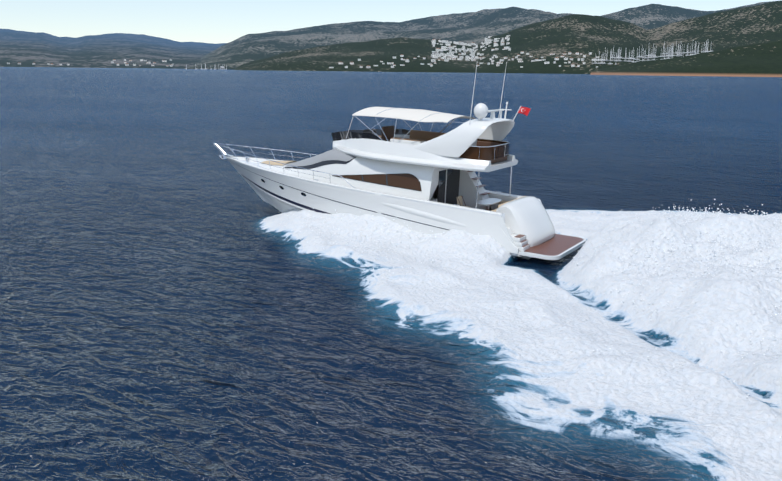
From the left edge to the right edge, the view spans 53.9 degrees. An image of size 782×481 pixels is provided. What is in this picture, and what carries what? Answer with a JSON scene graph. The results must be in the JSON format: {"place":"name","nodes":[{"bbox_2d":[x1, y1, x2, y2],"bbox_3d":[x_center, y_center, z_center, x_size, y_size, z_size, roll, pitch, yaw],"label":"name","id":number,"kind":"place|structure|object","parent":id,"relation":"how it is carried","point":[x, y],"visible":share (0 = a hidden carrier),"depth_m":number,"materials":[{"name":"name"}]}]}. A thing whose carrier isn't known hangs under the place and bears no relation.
{"place":"outdoors","nodes":[
{"label":"outdoors","id":0,"kind":"place"},
{"bbox_2d":[0,29,226,68],"bbox_3d":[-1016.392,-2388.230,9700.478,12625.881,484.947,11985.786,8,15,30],"label":"hill","id":1,"kind":"structure","parent":0,"point":[29,49],"depth_m":5681.60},
{"bbox_2d":[0,0,780,43],"label":"sky","id":2,"kind":"structure","parent":0,"point":[204,21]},
{"bbox_2d":[0,67,781,270],"bbox_3d":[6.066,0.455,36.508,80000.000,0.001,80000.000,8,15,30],"label":"sea","id":3,"kind":"structure","parent":0,"point":[94,158],"depth_m":101.97,"materials":[{"name":"liquid"}]},
{"bbox_2d":[0,178,781,480],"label":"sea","id":4,"kind":"structure","parent":3,"relation":"on","point":[268,345],"depth_m":22.55,"materials":[{"name":"liquid"}]},
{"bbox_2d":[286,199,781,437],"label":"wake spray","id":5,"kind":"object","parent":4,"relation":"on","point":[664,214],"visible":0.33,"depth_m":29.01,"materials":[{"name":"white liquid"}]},
{"bbox_2d":[214,62,585,259],"bbox_3d":[-1.025,-4.492,39.847,22.016,9.412,5.172,8,15,30],"label":"yacht","id":6,"kind":"object","parent":3,"relation":"on","point":[425,182],"visible":1,"depth_m":37.08,"materials":[{"name":"white plastic"}]},
{"bbox_2d":[184,1,773,69],"bbox_3d":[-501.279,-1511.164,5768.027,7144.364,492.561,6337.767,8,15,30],"label":"hill","id":7,"kind":"structure","parent":0,"point":[478,27],"depth_m":4867.97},
{"bbox_2d":[234,0,781,73],"bbox_3d":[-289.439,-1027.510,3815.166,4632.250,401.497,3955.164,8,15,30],"label":"hill","id":8,"kind":"structure","parent":0,"point":[573,34],"depth_m":3056.29,"materials":[{"name":"green plant"}]},
{"bbox_2d":[7,35,603,67],"bbox_3d":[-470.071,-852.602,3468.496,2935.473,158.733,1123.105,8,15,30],"label":"buildings","id":9,"kind":"structure","parent":8,"relation":"on","point":[450,47],"depth_m":3055.59,"materials":[{"name":"white"}]},
{"bbox_2d":[590,40,781,76],"bbox_3d":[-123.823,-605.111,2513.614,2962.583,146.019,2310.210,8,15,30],"label":"headland","id":10,"kind":"structure","parent":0,"point":[759,60],"depth_m":2076.25,"materials":[{"name":"green plant"}]},
{"bbox_2d":[186,41,711,69],"bbox_3d":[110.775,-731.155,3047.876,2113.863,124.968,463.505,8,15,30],"label":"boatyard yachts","id":11,"kind":"object","parent":10,"relation":"on","point":[654,55],"visible":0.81,"depth_m":2696.33,"materials":[{"name":"white"}]}
]}

